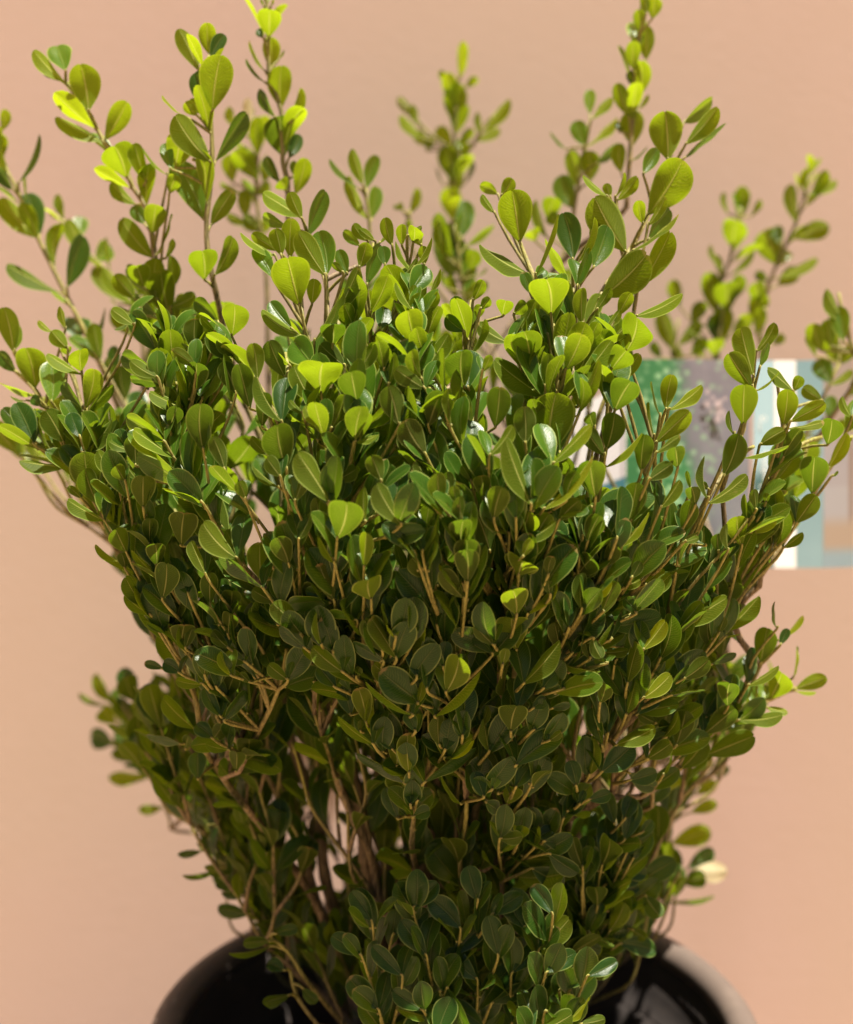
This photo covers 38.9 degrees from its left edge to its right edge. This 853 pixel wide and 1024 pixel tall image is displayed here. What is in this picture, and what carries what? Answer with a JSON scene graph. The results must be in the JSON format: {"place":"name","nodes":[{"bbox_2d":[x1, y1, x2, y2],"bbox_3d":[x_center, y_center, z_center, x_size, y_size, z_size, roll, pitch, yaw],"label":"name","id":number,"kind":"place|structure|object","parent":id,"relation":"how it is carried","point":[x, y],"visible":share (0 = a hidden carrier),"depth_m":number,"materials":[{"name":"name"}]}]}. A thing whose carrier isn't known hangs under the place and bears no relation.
{"place":"outdoors","nodes":[
{"label":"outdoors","id":0,"kind":"place"},
{"label":"ground","id":1,"kind":"structure","parent":0,"visible":0},
{"bbox_2d":[0,0,852,1023],"bbox_3d":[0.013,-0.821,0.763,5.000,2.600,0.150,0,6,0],"label":"wall","id":2,"kind":"structure","parent":1,"relation":"on","point":[108,912],"depth_m":0.75,"materials":[{"name":"paint"}]},
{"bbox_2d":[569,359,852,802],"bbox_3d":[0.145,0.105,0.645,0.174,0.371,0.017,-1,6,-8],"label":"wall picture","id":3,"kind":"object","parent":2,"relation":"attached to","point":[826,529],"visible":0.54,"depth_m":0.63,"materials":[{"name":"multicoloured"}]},
{"bbox_2d":[152,904,756,1023],"bbox_3d":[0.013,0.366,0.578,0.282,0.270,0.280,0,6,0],"label":"flower pot","id":4,"kind":"object","parent":1,"relation":"on","point":[674,982],"visible":0.34,"depth_m":0.62,"materials":[{"name":"black ceramic"}]},
{"bbox_2d":[319,1018,352,1023],"bbox_3d":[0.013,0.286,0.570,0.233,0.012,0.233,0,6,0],"label":"potting soil","id":5,"kind":"structure","parent":4,"relation":"in","point":[332,1021],"depth_m":0.66,"materials":[{"name":"black soil"}]},
{"bbox_2d":[0,0,852,1023],"bbox_3d":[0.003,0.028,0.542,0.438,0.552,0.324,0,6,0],"label":"boxwood shrub","id":6,"kind":"object","parent":5,"relation":"in","point":[492,636],"visible":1,"depth_m":0.44,"materials":[{"name":"green plant"}]}
]}

